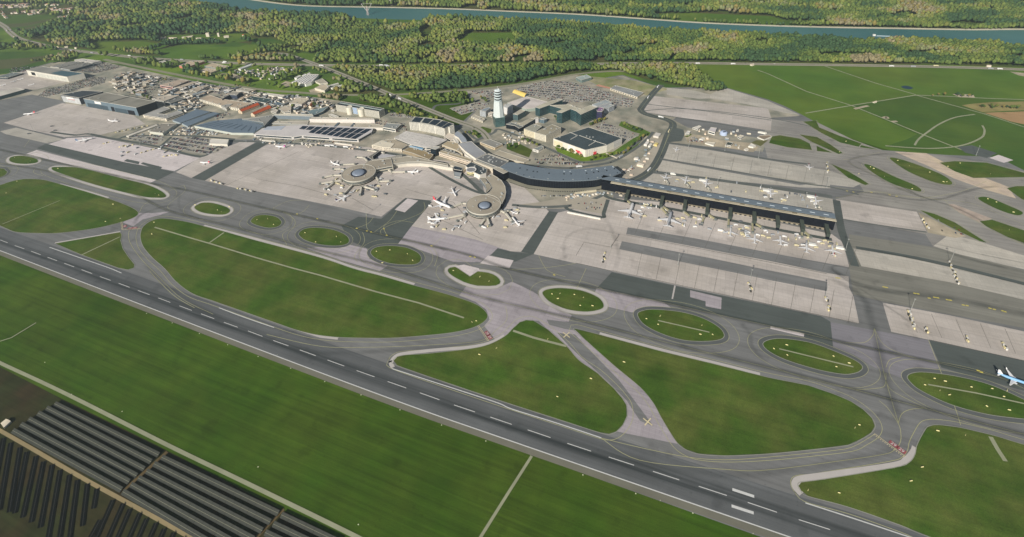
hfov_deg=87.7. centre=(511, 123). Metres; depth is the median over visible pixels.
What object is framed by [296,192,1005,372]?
lead in markings
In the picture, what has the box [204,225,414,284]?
shoulder
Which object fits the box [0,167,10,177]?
shoulder
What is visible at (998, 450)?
path
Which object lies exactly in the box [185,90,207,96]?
building
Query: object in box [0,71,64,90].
apron
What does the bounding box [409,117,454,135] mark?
hotel
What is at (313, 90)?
dirt yard
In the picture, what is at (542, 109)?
office block
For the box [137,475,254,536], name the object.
solar panel row
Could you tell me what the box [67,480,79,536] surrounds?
solar panel row
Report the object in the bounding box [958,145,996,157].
asphalt patch
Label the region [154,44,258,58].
clearing
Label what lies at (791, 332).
pale slab
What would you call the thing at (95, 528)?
solar panel row
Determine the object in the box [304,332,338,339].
shoulder
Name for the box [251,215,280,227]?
grass island
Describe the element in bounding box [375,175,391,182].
boarding bridge
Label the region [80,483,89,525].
solar panel row
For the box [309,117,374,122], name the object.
warehouse
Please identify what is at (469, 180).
road
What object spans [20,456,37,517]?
solar panel row
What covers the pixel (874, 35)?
river barge
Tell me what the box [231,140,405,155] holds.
road
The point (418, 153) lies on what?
terminal hall
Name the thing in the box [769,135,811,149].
grass island
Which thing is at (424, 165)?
canopy
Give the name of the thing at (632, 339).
taxi lines
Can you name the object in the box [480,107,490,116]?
building
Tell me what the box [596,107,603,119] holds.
building
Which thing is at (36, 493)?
solar panel row
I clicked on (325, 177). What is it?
boarding bridge
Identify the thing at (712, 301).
worn concrete
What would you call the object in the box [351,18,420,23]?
clearing
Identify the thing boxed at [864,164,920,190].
grass island
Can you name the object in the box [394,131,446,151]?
terminal hall
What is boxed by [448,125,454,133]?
building
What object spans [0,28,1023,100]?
meadow
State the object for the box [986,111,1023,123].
ploughed field
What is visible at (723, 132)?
storage tank
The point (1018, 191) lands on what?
grass island
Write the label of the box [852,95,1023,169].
field
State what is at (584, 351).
asphalt patch
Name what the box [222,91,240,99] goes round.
building
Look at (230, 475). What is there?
perimeter road
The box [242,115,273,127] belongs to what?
warehouse
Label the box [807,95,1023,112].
path
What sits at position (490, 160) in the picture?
terminal hall
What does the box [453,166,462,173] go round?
building
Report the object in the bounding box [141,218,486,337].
grass island
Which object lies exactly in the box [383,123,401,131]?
building
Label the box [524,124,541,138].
hotel
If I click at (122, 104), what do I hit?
hangar
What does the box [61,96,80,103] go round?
hangar door
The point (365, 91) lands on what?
forest floor
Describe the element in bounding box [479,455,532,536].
path
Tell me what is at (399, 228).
asphalt lane
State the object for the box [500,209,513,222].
boarding bridge
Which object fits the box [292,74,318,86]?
factory
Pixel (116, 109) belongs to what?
hangar door
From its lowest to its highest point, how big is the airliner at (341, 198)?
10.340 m
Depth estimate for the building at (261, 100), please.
1699.45 m
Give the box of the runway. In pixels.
[0,228,926,536]
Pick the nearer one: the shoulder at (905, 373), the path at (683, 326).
the shoulder at (905, 373)
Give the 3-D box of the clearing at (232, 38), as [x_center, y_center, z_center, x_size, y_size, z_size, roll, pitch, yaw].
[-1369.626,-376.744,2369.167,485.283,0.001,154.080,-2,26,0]
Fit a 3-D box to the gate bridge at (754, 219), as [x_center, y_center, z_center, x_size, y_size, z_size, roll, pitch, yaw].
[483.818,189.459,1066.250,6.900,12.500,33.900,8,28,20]
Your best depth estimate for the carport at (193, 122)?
1580.28 m
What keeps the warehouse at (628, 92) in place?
on the ground at (358, 463)
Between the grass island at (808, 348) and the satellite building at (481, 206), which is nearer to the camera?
the grass island at (808, 348)
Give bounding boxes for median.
[278,53,487,138]
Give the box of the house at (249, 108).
[238,102,259,113]
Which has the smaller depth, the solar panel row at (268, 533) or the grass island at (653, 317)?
the solar panel row at (268, 533)
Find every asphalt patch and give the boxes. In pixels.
[547,320,579,329]
[558,333,652,425]
[670,128,684,141]
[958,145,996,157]
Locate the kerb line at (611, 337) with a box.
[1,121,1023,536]
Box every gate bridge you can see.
[624,189,629,202]
[659,195,664,208]
[682,199,686,212]
[705,203,709,216]
[728,207,731,221]
[752,211,756,225]
[775,215,779,229]
[799,219,804,234]
[824,223,830,238]
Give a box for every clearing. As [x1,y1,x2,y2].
[0,14,53,32]
[0,51,49,73]
[90,41,166,51]
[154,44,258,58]
[159,34,252,42]
[251,38,287,46]
[296,52,316,61]
[342,97,358,100]
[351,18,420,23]
[420,26,430,41]
[459,33,514,42]
[655,13,785,24]
[784,21,825,24]
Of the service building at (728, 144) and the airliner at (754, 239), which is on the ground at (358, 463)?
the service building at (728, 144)
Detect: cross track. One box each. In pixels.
[123,451,167,489]
[255,508,283,536]
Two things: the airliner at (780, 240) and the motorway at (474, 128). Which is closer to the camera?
the airliner at (780, 240)
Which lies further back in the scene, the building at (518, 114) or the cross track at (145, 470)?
the building at (518, 114)
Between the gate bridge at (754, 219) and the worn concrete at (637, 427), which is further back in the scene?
the gate bridge at (754, 219)
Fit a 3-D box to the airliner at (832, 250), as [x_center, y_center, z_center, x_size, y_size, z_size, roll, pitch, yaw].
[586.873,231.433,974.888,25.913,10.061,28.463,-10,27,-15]
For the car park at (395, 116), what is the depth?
1569.68 m
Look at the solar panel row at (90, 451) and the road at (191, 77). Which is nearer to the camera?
the solar panel row at (90, 451)
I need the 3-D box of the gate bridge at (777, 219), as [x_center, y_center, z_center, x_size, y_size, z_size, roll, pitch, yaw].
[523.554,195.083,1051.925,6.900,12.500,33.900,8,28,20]
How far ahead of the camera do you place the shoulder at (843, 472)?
631.15 m
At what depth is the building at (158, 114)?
1615.46 m
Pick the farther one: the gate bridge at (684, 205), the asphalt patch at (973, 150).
the asphalt patch at (973, 150)
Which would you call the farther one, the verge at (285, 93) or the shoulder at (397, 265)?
the verge at (285, 93)
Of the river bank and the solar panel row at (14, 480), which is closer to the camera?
the solar panel row at (14, 480)
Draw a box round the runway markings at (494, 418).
[0,240,909,536]
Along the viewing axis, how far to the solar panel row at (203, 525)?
613.55 m
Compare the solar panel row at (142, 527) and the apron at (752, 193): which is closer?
the solar panel row at (142, 527)
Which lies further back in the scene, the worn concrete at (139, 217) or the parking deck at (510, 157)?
the parking deck at (510, 157)
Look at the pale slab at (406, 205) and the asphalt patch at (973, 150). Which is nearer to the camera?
the pale slab at (406, 205)
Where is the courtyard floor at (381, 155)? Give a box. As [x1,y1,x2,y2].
[375,153,395,158]
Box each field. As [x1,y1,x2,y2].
[696,65,1023,152]
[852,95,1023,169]
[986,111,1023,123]
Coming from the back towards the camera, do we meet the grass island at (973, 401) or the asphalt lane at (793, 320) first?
the asphalt lane at (793, 320)
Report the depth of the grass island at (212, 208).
1167.05 m
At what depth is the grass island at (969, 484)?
612.03 m
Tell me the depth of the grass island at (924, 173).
1209.89 m
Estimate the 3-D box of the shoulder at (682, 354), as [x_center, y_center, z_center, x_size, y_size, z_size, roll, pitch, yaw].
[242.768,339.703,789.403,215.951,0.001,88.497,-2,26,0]
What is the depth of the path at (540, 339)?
819.95 m
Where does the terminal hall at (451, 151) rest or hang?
on the ground at (358, 463)
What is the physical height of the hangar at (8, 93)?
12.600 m
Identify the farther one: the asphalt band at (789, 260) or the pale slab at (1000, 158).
the pale slab at (1000, 158)
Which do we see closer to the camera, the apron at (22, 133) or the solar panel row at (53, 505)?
the solar panel row at (53, 505)
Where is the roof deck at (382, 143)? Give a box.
[372,140,393,147]
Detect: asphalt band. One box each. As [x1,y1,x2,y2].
[619,241,826,290]
[626,227,850,276]
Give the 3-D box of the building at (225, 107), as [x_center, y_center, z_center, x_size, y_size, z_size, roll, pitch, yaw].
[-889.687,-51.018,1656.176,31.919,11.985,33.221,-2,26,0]
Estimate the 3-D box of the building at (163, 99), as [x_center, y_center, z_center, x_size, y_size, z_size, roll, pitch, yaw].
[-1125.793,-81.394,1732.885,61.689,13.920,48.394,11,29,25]
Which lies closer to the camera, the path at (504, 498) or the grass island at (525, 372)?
the path at (504, 498)
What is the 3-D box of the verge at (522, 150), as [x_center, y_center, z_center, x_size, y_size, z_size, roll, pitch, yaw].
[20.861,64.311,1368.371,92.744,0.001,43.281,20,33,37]
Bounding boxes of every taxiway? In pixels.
[0,61,1023,536]
[764,119,1023,254]
[849,234,1023,327]
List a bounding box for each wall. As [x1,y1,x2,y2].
[335,142,352,145]
[368,150,401,160]
[567,211,600,219]
[575,190,596,193]
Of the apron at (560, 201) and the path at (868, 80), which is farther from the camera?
the path at (868, 80)
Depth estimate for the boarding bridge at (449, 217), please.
1106.43 m
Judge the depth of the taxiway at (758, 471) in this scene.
874.73 m
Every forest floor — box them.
[0,0,1023,66]
[328,87,382,93]
[331,65,694,92]
[359,98,452,122]
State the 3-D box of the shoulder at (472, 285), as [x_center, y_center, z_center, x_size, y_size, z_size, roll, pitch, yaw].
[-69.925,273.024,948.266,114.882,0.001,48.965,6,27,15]
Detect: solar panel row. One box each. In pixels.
[0,437,5,466]
[0,442,12,509]
[6,447,21,512]
[11,428,122,492]
[12,451,28,513]
[19,422,129,483]
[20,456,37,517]
[27,417,137,478]
[28,461,45,522]
[36,411,145,471]
[38,464,53,527]
[45,406,151,463]
[46,469,62,536]
[53,401,159,457]
[57,474,71,536]
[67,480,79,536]
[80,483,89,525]
[88,519,101,536]
[91,488,98,508]
[95,500,114,536]
[106,503,124,536]
[115,509,131,536]
[121,489,206,536]
[127,513,141,536]
[129,482,230,536]
[136,518,148,536]
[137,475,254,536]
[145,469,263,533]
[148,523,157,536]
[152,461,270,524]
[158,528,165,536]
[160,455,279,515]
[264,529,281,536]
[272,521,307,536]
[280,512,334,536]
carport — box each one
[172,109,209,123]
[182,112,219,127]
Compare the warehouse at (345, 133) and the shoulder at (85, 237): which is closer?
the shoulder at (85, 237)
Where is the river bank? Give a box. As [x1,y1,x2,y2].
[254,0,1023,29]
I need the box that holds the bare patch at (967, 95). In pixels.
[953,94,974,97]
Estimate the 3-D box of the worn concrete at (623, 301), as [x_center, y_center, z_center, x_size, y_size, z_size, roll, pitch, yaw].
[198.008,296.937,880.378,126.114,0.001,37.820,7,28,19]
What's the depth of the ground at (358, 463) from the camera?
693.44 m
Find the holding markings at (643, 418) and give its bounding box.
[121,225,905,456]
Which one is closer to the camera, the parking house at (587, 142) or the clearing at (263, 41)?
the parking house at (587, 142)
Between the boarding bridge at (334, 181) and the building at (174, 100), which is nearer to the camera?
the boarding bridge at (334, 181)
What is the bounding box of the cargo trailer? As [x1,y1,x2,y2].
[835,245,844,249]
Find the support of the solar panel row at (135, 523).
on the ground at (358, 463)
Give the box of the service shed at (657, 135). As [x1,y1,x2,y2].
[653,133,660,137]
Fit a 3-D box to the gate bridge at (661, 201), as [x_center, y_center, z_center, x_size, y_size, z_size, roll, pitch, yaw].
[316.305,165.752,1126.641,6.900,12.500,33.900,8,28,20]
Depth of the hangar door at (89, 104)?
1688.51 m
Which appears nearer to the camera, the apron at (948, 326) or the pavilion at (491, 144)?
the apron at (948, 326)
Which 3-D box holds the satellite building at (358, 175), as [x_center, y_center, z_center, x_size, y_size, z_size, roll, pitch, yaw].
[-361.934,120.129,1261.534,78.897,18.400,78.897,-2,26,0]
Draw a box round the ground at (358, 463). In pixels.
[0,95,889,536]
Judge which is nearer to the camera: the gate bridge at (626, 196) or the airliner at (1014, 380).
the airliner at (1014, 380)
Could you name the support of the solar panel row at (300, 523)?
on the ground at (358, 463)
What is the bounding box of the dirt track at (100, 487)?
[0,428,191,536]
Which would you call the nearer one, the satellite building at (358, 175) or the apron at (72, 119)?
the satellite building at (358, 175)
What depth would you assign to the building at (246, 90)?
1777.36 m
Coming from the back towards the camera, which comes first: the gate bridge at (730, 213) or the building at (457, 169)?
the building at (457, 169)
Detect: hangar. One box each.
[0,88,25,99]
[26,66,85,81]
[61,90,102,103]
[83,92,157,115]
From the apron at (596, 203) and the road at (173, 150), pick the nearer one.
the apron at (596, 203)
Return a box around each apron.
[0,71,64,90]
[0,128,62,142]
[5,103,144,136]
[27,150,154,183]
[50,137,197,170]
[177,140,254,177]
[205,143,548,251]
[520,192,609,208]
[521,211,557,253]
[534,198,858,322]
[572,199,604,213]
[642,173,834,213]
[645,96,771,130]
[657,160,829,187]
[663,144,860,186]
[667,88,709,98]
[705,88,798,114]
[836,199,925,230]
[854,249,1023,298]
[883,303,1023,359]
[934,236,1023,268]
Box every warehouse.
[50,61,81,68]
[60,62,93,71]
[149,123,176,135]
[179,61,205,67]
[194,118,264,134]
[200,67,219,74]
[204,63,229,71]
[209,139,228,145]
[238,64,252,70]
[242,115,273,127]
[254,125,373,141]
[263,93,284,98]
[272,121,308,124]
[273,114,312,119]
[308,122,383,129]
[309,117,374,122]
[315,84,329,92]
[610,85,643,98]
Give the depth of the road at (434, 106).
1635.51 m
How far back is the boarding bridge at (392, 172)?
1275.94 m
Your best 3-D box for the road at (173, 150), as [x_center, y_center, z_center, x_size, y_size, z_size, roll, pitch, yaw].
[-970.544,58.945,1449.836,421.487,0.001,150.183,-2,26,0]
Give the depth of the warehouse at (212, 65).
2002.20 m
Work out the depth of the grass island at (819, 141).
1344.29 m
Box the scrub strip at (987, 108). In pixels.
[962,101,1023,111]
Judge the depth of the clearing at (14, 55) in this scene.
2217.27 m
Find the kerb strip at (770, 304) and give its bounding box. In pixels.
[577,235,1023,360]
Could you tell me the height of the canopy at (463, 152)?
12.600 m
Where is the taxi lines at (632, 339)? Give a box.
[0,123,1023,536]
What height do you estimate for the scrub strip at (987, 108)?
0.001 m
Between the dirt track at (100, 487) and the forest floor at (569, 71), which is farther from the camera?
the forest floor at (569, 71)
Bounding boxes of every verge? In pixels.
[106,62,340,100]
[472,127,491,137]
[507,143,531,156]
[555,130,647,160]
[577,75,666,95]
[619,121,649,135]
[751,140,767,145]
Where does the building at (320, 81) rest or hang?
on the ground at (358, 463)
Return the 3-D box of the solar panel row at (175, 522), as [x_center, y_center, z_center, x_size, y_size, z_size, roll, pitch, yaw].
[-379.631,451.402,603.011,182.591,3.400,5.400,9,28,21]
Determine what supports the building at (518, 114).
on the ground at (358, 463)
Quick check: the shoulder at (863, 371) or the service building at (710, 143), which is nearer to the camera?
the shoulder at (863, 371)
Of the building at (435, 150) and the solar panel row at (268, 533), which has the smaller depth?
the solar panel row at (268, 533)
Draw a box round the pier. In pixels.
[601,175,836,229]
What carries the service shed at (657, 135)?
on the ground at (358, 463)
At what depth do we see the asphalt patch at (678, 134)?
1406.52 m
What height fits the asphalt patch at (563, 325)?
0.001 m
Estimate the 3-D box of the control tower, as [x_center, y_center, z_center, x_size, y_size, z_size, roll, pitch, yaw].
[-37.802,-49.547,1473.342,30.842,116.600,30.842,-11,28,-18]
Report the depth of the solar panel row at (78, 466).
670.52 m
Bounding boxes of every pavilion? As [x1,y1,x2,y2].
[480,139,502,149]
[533,146,543,152]
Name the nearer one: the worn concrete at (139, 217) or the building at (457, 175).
the worn concrete at (139, 217)
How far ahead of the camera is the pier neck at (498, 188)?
1180.70 m
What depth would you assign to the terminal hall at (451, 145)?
1367.37 m
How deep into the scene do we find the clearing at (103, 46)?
2317.79 m
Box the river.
[197,0,1023,43]
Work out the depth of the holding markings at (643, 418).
696.46 m
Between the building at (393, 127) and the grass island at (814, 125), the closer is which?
the grass island at (814, 125)
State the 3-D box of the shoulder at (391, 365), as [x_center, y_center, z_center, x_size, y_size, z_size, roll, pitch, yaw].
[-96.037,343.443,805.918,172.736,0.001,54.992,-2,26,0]
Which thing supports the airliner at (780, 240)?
on the apron at (566, 236)
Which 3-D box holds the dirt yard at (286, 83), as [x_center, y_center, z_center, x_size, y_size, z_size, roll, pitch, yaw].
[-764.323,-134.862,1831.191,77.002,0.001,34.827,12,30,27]
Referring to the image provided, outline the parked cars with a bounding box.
[9,63,703,153]
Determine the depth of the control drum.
1252.87 m
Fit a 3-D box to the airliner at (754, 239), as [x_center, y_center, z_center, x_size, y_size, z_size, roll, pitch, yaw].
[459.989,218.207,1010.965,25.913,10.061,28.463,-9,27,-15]
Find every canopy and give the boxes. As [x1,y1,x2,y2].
[126,124,157,136]
[393,163,452,170]
[453,138,473,160]
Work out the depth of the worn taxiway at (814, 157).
1154.91 m
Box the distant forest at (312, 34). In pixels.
[0,0,1023,61]
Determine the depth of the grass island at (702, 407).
708.63 m
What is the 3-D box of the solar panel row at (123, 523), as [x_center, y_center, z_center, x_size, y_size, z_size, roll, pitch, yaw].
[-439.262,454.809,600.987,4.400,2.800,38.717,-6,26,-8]
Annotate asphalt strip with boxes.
[644,112,767,132]
[648,104,768,119]
[653,171,831,197]
[660,158,858,194]
[667,142,810,164]
[843,219,926,232]
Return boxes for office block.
[535,99,562,116]
[550,104,572,114]
[557,105,575,122]
[570,105,596,125]
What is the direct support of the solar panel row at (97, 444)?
on the ground at (358, 463)
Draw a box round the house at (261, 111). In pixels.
[251,105,271,116]
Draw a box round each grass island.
[0,168,6,176]
[0,179,137,232]
[9,156,37,163]
[52,167,165,197]
[55,232,133,269]
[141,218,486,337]
[195,203,229,214]
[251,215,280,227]
[299,228,348,245]
[371,246,420,264]
[394,320,626,433]
[448,267,499,285]
[543,288,603,310]
[575,329,874,454]
[638,310,723,340]
[763,339,861,373]
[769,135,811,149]
[799,425,1023,536]
[801,135,841,153]
[805,121,860,146]
[817,146,829,151]
[832,164,867,184]
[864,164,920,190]
[890,157,951,184]
[908,372,1023,418]
[921,210,984,241]
[941,161,1023,177]
[978,197,1022,214]
[980,220,1023,242]
[1007,186,1023,199]
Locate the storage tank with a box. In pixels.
[720,130,727,135]
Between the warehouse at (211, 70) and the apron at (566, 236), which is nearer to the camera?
the apron at (566, 236)
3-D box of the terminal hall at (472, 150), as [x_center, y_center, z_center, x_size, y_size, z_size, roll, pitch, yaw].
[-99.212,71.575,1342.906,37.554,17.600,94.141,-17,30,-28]
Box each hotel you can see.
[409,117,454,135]
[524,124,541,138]
[534,124,560,141]
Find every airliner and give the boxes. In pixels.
[75,137,92,142]
[335,195,348,201]
[427,214,447,223]
[431,196,450,208]
[510,217,521,226]
[617,203,640,218]
[656,212,681,226]
[723,227,737,236]
[747,234,761,243]
[773,235,788,245]
[798,243,813,252]
[826,245,842,255]
[996,367,1023,384]
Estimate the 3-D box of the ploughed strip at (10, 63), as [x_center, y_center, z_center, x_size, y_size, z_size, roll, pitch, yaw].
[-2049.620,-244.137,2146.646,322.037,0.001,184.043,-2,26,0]
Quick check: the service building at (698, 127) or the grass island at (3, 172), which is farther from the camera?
the service building at (698, 127)
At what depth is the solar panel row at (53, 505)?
625.34 m
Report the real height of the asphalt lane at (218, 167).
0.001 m
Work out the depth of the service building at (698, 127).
1434.56 m
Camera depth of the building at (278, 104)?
1664.26 m
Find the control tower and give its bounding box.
[493,86,504,126]
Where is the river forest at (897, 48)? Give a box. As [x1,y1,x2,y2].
[133,33,1023,118]
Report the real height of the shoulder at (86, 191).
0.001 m
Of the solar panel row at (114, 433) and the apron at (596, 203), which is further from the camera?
the apron at (596, 203)
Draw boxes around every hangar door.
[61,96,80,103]
[87,103,108,110]
[115,108,127,113]
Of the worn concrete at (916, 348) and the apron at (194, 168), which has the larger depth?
the apron at (194, 168)
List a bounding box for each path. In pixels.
[154,227,463,317]
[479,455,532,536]
[513,330,566,346]
[658,320,708,332]
[758,70,960,149]
[779,348,852,366]
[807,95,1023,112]
[826,66,915,94]
[885,125,985,148]
[914,114,975,144]
[916,95,1023,126]
[928,384,1023,403]
[988,436,1006,460]
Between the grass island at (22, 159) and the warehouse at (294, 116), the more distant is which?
the warehouse at (294, 116)
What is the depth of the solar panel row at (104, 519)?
609.02 m
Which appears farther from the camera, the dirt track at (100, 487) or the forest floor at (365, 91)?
the forest floor at (365, 91)
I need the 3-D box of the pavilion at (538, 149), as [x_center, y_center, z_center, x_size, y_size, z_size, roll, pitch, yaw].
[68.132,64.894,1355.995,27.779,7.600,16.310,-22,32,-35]
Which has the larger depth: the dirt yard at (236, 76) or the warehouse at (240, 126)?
the dirt yard at (236, 76)
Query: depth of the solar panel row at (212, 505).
621.94 m
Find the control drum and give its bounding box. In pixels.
[466,167,475,176]
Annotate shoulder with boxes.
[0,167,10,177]
[0,251,785,536]
[6,155,40,164]
[48,166,168,198]
[54,231,119,243]
[60,183,108,197]
[191,201,232,216]
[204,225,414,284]
[247,213,284,229]
[295,226,352,247]
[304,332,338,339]
[367,244,424,266]
[389,335,504,367]
[444,264,503,288]
[539,285,607,314]
[600,332,759,374]
[634,306,728,344]
[758,335,867,377]
[791,445,916,495]
[902,368,1023,422]
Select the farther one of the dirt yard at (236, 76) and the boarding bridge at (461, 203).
the dirt yard at (236, 76)
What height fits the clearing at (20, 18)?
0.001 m
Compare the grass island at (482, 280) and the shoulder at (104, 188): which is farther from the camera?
the shoulder at (104, 188)
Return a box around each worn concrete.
[123,211,169,225]
[308,245,385,270]
[398,226,507,261]
[459,282,571,338]
[540,321,676,443]
[595,288,670,311]
[690,290,721,308]
[831,322,938,377]
[949,204,989,221]
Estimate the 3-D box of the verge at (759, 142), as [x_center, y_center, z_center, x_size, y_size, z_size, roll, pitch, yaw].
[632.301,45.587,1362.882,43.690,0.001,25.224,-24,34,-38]
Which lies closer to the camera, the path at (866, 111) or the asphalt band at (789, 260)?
the asphalt band at (789, 260)
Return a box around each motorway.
[0,23,1023,70]
[254,53,491,139]
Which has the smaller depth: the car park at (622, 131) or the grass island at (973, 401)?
the grass island at (973, 401)
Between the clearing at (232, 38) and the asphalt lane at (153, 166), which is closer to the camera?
the asphalt lane at (153, 166)
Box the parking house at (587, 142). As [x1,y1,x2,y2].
[553,127,621,156]
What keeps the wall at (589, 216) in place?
on the ground at (358, 463)
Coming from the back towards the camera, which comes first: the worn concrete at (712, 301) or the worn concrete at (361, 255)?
the worn concrete at (361, 255)
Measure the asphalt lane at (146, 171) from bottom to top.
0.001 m
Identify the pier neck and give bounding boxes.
[364,158,393,173]
[391,156,447,167]
[448,161,465,171]
[479,177,490,193]
[486,174,505,207]
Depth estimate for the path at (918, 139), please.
1407.00 m
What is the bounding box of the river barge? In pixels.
[872,34,889,36]
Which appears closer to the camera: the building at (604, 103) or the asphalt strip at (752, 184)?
the asphalt strip at (752, 184)
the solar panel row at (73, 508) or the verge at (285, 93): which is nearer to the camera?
the solar panel row at (73, 508)
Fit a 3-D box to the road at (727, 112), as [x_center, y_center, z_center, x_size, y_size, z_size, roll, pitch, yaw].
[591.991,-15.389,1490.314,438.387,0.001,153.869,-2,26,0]
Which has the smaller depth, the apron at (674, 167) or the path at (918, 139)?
the apron at (674, 167)
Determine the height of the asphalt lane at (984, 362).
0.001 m
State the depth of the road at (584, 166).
1300.45 m
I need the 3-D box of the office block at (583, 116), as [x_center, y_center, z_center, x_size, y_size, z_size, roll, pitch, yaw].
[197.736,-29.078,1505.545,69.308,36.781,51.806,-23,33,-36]
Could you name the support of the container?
on the ground at (358, 463)
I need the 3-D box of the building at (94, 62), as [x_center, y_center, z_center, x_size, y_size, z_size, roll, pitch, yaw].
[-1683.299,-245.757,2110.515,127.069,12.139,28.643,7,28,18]
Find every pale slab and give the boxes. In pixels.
[395,198,417,211]
[454,265,479,275]
[481,256,512,267]
[770,326,803,336]
[991,155,1011,162]
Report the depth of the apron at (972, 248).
967.73 m
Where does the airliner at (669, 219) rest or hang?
on the apron at (566, 236)
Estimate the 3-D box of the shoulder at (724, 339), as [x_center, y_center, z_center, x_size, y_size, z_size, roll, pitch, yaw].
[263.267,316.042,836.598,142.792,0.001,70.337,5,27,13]
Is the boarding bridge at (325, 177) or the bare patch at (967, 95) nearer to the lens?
the boarding bridge at (325, 177)
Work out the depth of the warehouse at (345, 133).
1470.74 m
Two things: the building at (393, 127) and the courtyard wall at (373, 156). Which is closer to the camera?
the courtyard wall at (373, 156)
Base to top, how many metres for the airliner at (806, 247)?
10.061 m
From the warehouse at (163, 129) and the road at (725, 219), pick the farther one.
the warehouse at (163, 129)
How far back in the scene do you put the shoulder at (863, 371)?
774.12 m
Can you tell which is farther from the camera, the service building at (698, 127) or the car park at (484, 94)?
the car park at (484, 94)
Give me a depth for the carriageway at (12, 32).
1921.23 m
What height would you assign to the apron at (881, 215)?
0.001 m
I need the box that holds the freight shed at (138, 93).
[136,91,144,95]
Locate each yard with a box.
[0,61,798,201]
[223,73,245,78]
[281,81,291,86]
[309,88,321,92]
[620,139,661,178]
[684,134,757,151]
[919,213,964,237]
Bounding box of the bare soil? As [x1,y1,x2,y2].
[0,367,335,536]
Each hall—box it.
[372,139,408,151]
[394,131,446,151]
[403,147,433,159]
[439,150,472,163]
[442,141,462,155]
[442,148,460,155]
[454,131,466,143]
[459,141,485,159]
[465,162,487,177]
[473,160,493,172]
[476,154,507,166]
[493,167,508,180]
[507,96,546,111]
[512,89,528,96]
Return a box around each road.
[0,361,361,536]
[50,124,157,139]
[95,135,234,156]
[103,59,640,95]
[122,134,233,139]
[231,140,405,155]
[374,149,484,193]
[428,167,482,193]
[432,92,460,108]
[458,127,654,168]
[467,128,644,162]
[512,192,606,207]
[564,199,609,217]
[601,193,831,240]
[630,84,676,180]
[643,108,810,126]
[833,200,858,266]
[856,246,1023,284]
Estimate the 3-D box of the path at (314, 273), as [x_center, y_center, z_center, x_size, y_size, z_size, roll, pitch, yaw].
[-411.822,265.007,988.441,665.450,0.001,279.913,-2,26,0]
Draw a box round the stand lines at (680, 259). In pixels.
[225,150,1014,350]
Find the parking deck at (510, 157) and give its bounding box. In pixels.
[493,150,528,163]
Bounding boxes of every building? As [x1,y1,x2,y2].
[0,72,22,78]
[75,59,101,64]
[143,106,183,120]
[152,95,177,104]
[160,80,188,88]
[165,96,185,104]
[174,82,195,89]
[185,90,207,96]
[189,85,209,92]
[192,91,206,96]
[199,95,252,110]
[221,104,231,110]
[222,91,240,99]
[236,88,253,93]
[247,96,271,104]
[271,102,282,106]
[279,105,291,113]
[289,98,309,106]
[307,106,328,116]
[315,78,327,84]
[336,101,384,117]
[341,164,375,185]
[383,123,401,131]
[430,146,439,155]
[444,133,454,141]
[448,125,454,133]
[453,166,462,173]
[453,171,461,178]
[466,194,500,218]
[471,115,484,122]
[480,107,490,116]
[503,104,512,113]
[506,122,523,131]
[513,109,524,120]
[514,118,534,127]
[539,117,546,122]
[576,74,590,82]
[592,99,611,107]
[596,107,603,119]
[604,104,613,113]
[693,125,701,130]
[705,141,714,145]
[708,127,716,134]
[725,142,732,146]
[757,135,771,139]
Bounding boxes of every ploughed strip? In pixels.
[0,18,53,27]
[0,55,50,68]
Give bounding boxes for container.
[1,419,10,428]
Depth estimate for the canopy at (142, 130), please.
1528.89 m
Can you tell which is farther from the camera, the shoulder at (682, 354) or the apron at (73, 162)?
the apron at (73, 162)
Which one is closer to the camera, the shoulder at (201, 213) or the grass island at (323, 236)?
the grass island at (323, 236)
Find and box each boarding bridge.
[319,179,342,184]
[322,174,340,178]
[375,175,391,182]
[388,170,406,173]
[444,213,464,219]
[451,202,465,207]
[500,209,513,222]
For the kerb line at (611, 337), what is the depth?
811.65 m
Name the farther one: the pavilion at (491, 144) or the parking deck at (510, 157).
the pavilion at (491, 144)
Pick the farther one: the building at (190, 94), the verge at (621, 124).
the building at (190, 94)
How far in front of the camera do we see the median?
1651.09 m
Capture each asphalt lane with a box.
[37,144,172,179]
[125,159,138,163]
[141,162,161,169]
[192,142,268,180]
[342,198,431,248]
[491,248,531,261]
[597,272,832,346]
[929,340,1023,390]
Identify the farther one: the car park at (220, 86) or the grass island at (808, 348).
the car park at (220, 86)
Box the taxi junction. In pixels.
[897,152,1014,197]
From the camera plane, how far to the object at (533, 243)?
1051.62 m
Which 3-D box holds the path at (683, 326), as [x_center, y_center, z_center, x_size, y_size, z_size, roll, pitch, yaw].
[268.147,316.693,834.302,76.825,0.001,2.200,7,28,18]
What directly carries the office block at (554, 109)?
on the ground at (358, 463)
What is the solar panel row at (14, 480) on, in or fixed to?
on the ground at (358, 463)
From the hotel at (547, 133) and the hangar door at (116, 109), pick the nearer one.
the hotel at (547, 133)
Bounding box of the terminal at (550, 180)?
[500,162,620,191]
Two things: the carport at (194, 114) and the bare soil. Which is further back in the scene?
the carport at (194, 114)
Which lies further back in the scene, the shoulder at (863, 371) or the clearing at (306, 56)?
the clearing at (306, 56)
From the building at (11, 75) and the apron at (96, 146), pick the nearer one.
the apron at (96, 146)
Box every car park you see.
[126,136,164,144]
[166,137,221,154]
[210,85,233,93]
[389,113,411,117]
[450,102,489,114]
[467,90,502,97]
[518,81,634,106]
[595,122,638,139]

